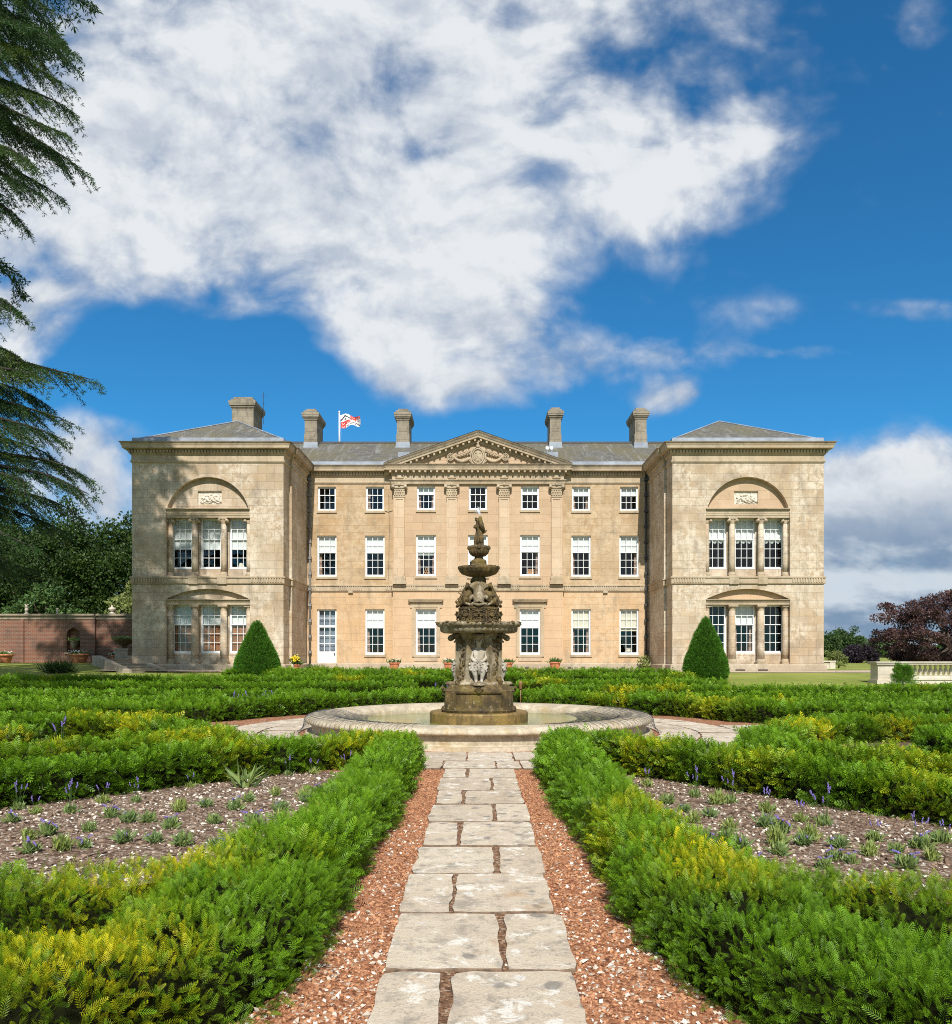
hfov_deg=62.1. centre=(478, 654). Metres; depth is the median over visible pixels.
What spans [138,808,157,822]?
lavender plant
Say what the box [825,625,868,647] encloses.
park tree
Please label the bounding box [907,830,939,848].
lavender plant
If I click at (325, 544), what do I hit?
window
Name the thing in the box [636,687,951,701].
yew hedge
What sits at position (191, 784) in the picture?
lavender plant
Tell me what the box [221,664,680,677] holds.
yew hedge
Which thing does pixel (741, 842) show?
lavender plant
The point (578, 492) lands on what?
window
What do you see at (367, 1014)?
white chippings
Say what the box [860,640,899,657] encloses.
park tree
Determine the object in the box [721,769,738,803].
lavender plant
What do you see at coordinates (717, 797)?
lavender plant
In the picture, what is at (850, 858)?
lavender plant
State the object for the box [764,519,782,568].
window
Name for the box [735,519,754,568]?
window
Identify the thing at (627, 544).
window
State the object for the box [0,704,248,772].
yew hedge
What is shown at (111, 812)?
lavender plant
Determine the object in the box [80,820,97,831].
lavender plant
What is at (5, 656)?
potted plant
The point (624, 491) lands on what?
window
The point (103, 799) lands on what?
lavender plant
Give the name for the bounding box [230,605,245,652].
window
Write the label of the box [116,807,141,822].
lavender plant
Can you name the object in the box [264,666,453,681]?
yew hedge
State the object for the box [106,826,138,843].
lavender plant
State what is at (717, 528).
window
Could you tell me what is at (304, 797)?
lavender plant
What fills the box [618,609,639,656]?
window
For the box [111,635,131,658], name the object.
stone planter
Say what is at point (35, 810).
lavender plant
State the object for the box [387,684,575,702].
yew hedge
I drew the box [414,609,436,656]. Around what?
window
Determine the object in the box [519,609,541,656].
window
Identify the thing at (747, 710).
yew hedge
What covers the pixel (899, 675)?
young yew
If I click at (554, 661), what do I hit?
potted plant
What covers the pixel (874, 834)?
lavender plant
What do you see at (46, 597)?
bush
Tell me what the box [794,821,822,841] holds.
lavender plant
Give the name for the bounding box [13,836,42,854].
lavender plant
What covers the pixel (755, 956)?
yew hedge
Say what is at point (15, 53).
cedar tree
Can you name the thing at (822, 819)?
lavender plant
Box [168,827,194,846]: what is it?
lavender plant
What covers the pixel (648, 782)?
lavender plant
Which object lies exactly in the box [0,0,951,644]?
sky
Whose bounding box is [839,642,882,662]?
plum bush
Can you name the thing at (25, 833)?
lavender plant
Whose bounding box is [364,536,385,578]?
window
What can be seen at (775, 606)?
window
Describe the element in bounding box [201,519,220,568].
window
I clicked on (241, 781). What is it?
plant
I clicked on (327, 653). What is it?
door
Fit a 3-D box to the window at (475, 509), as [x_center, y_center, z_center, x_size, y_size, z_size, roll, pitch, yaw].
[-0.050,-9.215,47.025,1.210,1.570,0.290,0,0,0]
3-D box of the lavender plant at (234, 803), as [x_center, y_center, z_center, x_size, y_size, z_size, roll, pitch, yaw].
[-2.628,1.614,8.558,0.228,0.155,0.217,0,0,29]
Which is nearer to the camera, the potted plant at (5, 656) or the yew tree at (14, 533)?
the potted plant at (5, 656)
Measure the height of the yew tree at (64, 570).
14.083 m
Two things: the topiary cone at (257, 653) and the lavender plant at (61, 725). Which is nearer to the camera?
the lavender plant at (61, 725)
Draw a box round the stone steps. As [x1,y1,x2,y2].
[92,656,166,672]
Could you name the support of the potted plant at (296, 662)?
on the country house
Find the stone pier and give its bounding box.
[824,661,835,668]
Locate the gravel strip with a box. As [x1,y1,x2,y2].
[244,753,748,1023]
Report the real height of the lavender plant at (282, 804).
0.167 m
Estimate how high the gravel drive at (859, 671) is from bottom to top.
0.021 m
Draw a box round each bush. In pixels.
[0,582,87,613]
[104,580,131,613]
[824,650,848,667]
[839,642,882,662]
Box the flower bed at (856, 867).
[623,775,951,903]
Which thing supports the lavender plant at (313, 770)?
on the flower bed at (151, 850)
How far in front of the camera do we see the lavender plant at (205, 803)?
8.68 m
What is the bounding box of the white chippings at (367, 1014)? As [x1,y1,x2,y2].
[242,820,726,1023]
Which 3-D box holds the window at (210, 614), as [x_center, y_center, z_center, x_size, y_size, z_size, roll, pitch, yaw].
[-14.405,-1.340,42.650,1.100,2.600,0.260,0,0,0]
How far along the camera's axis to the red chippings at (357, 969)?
4.73 m
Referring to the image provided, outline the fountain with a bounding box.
[430,516,527,724]
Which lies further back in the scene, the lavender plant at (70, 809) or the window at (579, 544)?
the window at (579, 544)
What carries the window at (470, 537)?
in the country house
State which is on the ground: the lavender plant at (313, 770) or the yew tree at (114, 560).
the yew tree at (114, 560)
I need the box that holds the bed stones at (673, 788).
[0,772,951,891]
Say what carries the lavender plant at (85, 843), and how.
on the flower bed at (151, 850)
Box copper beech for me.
[865,589,951,660]
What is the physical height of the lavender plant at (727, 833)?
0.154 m
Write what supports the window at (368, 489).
in the country house
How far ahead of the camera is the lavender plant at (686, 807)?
8.41 m
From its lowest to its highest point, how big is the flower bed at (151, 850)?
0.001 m
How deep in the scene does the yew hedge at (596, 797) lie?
8.03 m
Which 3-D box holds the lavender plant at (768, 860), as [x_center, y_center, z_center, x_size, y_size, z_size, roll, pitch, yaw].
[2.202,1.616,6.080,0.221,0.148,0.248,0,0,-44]
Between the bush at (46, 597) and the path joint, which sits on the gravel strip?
the path joint
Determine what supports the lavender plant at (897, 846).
on the flower bed at (856, 867)
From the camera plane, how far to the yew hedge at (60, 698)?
22.20 m
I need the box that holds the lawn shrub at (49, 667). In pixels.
[33,657,83,672]
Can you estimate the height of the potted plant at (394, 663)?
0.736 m
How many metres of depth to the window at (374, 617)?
47.46 m
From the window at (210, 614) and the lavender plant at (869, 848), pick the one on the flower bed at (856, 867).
the lavender plant at (869, 848)
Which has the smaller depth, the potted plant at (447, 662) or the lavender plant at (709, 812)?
the lavender plant at (709, 812)
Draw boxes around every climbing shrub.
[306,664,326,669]
[636,655,650,668]
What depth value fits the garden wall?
46.00 m
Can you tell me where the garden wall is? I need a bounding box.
[0,614,131,662]
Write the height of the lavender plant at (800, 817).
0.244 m
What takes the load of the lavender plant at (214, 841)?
on the flower bed at (151, 850)
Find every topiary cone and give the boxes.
[232,620,280,676]
[681,615,729,679]
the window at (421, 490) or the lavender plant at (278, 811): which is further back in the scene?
the window at (421, 490)
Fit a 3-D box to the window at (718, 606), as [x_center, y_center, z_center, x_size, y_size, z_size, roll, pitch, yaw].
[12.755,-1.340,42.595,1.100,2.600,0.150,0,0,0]
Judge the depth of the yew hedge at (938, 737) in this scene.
12.79 m
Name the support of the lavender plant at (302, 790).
on the flower bed at (151, 850)
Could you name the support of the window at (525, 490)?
in the country house
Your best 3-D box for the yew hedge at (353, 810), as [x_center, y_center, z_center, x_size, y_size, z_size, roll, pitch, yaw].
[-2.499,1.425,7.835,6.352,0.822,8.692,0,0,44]
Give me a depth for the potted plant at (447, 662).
45.38 m
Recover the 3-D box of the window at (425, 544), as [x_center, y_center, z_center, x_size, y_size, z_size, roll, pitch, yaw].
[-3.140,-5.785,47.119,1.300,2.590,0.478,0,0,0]
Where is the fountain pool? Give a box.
[305,703,652,751]
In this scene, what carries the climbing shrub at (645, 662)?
on the gravel drive at (194, 670)
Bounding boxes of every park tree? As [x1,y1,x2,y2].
[824,630,848,656]
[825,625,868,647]
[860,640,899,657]
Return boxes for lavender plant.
[0,809,22,823]
[10,780,27,809]
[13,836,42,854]
[19,826,37,841]
[27,796,44,813]
[34,819,60,835]
[51,832,77,852]
[52,716,65,742]
[62,778,81,813]
[76,834,92,848]
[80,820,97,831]
[92,782,111,803]
[96,804,120,817]
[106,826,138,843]
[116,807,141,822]
[129,776,142,802]
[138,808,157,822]
[143,829,165,842]
[159,813,181,829]
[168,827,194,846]
[169,797,188,811]
[183,773,196,787]
[194,796,213,807]
[204,835,228,850]
[205,811,223,823]
[224,795,246,810]
[228,824,245,839]
[235,790,257,801]
[241,809,262,824]
[249,814,267,826]
[268,784,282,796]
[270,798,290,811]
[273,807,285,818]
[284,756,294,775]
[293,784,314,799]
[296,793,310,801]
[309,758,322,773]
[640,768,653,786]
[658,791,675,804]
[676,802,691,812]
[684,808,701,823]
[686,765,701,797]
[698,827,717,839]
[700,805,720,817]
[704,788,727,804]
[716,824,737,839]
[719,816,740,830]
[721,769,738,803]
[732,832,756,848]
[748,808,777,828]
[756,787,777,812]
[758,856,778,866]
[761,839,792,856]
[764,824,794,846]
[768,815,792,832]
[790,829,814,845]
[792,800,810,822]
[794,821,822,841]
[809,783,833,825]
[813,855,834,868]
[824,833,852,848]
[825,845,843,861]
[840,850,861,863]
[856,838,879,856]
[863,828,888,841]
[867,820,886,840]
[887,838,905,852]
[889,849,920,869]
[907,811,928,848]
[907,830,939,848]
[922,846,943,862]
[929,826,951,844]
[939,819,951,843]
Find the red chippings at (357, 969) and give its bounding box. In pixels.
[229,769,730,1023]
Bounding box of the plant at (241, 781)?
[220,759,272,787]
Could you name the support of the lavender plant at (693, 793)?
on the flower bed at (856, 867)
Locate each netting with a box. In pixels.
[295,709,422,737]
[544,706,660,736]
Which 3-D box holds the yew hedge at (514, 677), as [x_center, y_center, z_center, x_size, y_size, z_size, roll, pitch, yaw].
[4.607,0.994,32.150,8.976,0.913,1.383,0,0,0]
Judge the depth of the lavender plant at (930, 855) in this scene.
6.43 m
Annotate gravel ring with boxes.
[208,715,846,774]
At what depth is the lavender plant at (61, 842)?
6.76 m
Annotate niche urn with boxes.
[68,636,79,651]
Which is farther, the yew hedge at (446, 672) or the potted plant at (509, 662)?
the potted plant at (509, 662)
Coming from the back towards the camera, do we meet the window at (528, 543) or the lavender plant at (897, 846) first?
the window at (528, 543)
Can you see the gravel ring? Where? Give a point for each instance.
(301, 733)
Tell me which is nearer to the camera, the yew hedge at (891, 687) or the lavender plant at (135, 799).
the lavender plant at (135, 799)
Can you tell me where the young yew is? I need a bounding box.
[888,662,918,684]
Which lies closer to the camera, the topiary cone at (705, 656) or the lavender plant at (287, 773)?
the lavender plant at (287, 773)
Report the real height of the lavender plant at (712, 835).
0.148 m
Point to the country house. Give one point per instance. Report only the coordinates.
(638, 544)
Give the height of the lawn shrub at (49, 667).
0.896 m
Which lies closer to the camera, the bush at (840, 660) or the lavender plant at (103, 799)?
the lavender plant at (103, 799)
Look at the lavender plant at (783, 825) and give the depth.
7.43 m
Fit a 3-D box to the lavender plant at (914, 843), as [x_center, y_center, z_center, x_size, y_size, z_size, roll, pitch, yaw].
[3.816,1.523,6.860,0.212,0.336,0.173,0,0,-24]
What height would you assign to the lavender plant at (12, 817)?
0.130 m
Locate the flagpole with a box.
[338,411,360,441]
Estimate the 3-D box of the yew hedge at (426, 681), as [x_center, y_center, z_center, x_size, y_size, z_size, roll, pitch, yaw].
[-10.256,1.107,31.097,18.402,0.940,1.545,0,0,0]
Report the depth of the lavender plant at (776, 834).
6.93 m
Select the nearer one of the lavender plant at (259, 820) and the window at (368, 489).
the lavender plant at (259, 820)
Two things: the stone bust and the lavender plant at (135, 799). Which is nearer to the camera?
the lavender plant at (135, 799)
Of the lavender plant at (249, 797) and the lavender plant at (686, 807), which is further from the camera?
the lavender plant at (249, 797)
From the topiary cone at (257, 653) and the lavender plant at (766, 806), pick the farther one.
the topiary cone at (257, 653)
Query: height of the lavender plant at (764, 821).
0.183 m
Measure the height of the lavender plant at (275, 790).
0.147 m
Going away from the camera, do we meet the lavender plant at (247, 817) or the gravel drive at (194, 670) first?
the lavender plant at (247, 817)
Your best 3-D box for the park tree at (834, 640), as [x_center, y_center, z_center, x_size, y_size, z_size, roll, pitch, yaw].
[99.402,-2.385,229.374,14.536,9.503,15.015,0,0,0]
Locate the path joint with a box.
[386,769,571,1023]
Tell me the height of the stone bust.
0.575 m
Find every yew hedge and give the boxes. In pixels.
[0,671,449,688]
[0,676,418,694]
[0,685,328,702]
[0,686,432,721]
[0,690,229,709]
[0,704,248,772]
[0,716,45,752]
[0,725,428,962]
[0,836,363,1023]
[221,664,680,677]
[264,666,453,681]
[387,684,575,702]
[504,668,700,685]
[513,675,728,691]
[524,687,951,723]
[529,723,951,970]
[542,680,951,699]
[604,826,951,1023]
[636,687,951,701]
[730,691,950,710]
[732,709,951,781]
[909,719,951,756]
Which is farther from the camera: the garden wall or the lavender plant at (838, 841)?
the garden wall
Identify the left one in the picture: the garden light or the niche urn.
the niche urn
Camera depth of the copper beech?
80.88 m
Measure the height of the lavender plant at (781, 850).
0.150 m
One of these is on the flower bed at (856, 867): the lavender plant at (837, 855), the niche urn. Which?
the lavender plant at (837, 855)
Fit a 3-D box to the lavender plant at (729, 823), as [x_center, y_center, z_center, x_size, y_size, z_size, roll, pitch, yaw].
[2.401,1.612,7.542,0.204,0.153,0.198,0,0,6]
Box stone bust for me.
[24,604,28,613]
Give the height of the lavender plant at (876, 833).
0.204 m
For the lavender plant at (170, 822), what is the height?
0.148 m
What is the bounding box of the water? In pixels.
[358,712,600,724]
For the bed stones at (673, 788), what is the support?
on the flower bed at (151, 850)
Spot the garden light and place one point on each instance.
(520, 685)
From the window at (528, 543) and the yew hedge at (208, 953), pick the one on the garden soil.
the yew hedge at (208, 953)
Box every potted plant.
[0,651,15,662]
[68,650,91,662]
[107,652,114,658]
[289,654,304,667]
[386,658,400,669]
[443,658,454,668]
[504,658,515,666]
[545,657,562,668]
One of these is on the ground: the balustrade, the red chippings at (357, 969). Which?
the balustrade
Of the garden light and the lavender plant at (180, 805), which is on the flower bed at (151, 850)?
the lavender plant at (180, 805)
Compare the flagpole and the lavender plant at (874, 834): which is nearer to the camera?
the lavender plant at (874, 834)
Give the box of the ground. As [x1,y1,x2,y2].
[0,657,949,690]
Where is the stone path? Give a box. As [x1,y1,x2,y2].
[224,718,761,1023]
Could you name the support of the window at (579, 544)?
in the country house
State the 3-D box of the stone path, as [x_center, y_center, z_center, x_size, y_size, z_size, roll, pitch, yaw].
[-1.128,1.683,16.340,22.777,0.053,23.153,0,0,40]
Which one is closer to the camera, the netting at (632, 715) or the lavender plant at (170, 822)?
the lavender plant at (170, 822)
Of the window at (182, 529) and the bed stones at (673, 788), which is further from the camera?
the window at (182, 529)
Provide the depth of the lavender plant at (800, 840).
6.93 m
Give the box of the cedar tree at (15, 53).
[0,0,106,592]
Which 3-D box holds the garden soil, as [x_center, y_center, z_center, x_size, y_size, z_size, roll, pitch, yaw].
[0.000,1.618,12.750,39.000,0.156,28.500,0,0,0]
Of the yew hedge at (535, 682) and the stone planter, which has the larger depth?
the stone planter
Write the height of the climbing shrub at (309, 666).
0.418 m
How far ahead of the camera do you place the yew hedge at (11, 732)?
13.64 m
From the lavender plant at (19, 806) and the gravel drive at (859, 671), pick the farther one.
the gravel drive at (859, 671)
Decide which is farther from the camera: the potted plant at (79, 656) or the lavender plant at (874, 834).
the potted plant at (79, 656)
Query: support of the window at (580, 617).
in the country house
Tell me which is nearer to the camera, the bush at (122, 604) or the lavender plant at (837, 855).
the lavender plant at (837, 855)
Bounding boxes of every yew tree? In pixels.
[0,495,122,613]
[0,514,45,612]
[61,509,131,613]
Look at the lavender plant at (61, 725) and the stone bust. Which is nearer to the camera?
the lavender plant at (61, 725)
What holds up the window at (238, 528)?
in the country house
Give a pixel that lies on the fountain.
(478, 690)
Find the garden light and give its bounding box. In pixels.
[519,681,522,702]
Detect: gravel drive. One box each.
[94,669,657,671]
[827,670,948,672]
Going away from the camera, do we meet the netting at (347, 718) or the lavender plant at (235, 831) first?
the lavender plant at (235, 831)
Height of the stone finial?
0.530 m
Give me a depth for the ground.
38.04 m
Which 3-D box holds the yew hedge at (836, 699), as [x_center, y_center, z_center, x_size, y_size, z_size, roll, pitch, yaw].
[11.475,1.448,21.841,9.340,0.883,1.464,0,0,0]
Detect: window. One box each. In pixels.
[173,519,191,568]
[174,605,191,652]
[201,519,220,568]
[201,605,220,652]
[230,519,246,568]
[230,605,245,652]
[316,487,336,512]
[316,536,337,578]
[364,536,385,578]
[364,609,385,656]
[365,487,384,512]
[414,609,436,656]
[415,535,436,578]
[416,486,435,511]
[467,535,488,578]
[468,486,487,511]
[519,535,540,578]
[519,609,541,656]
[520,486,539,511]
[570,536,591,578]
[570,609,591,656]
[571,487,590,512]
[618,536,639,578]
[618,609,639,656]
[619,487,639,512]
[709,519,725,568]
[709,605,725,652]
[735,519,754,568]
[735,605,754,652]
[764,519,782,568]
[764,605,781,652]
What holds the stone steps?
on the ground
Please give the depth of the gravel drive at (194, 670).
40.28 m
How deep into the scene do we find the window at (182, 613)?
42.71 m
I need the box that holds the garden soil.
[34,699,920,755]
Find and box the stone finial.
[108,605,115,613]
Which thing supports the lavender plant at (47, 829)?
on the flower bed at (151, 850)
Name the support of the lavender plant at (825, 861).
on the flower bed at (856, 867)
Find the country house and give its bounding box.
[119,392,836,671]
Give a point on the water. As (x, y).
(533, 718)
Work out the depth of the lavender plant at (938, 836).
7.02 m
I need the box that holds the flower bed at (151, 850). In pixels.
[0,772,343,893]
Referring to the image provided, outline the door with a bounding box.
[317,609,336,662]
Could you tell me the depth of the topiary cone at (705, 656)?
34.91 m
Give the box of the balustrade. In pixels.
[866,661,951,683]
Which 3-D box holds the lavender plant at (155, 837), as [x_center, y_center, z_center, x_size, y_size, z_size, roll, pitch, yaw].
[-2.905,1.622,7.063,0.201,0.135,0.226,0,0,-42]
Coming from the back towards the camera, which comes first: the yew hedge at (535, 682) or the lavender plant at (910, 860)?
the yew hedge at (535, 682)
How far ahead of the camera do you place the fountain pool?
14.22 m
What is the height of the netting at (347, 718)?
0.424 m
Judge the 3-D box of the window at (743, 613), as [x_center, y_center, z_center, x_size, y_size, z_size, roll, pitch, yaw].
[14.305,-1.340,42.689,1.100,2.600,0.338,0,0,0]
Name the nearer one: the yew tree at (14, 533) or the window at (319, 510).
the window at (319, 510)
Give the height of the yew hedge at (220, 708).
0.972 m
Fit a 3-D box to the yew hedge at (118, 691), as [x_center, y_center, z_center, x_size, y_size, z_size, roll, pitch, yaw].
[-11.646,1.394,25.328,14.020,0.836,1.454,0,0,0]
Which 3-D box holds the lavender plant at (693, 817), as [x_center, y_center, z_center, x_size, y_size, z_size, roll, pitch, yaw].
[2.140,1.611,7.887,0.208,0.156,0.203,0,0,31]
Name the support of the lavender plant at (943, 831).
on the flower bed at (856, 867)
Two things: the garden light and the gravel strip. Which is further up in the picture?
the garden light
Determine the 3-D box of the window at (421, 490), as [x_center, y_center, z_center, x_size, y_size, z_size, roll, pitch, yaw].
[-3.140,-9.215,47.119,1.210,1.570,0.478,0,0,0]
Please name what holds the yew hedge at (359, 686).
on the ground
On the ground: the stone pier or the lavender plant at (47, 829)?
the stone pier
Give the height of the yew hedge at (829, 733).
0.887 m

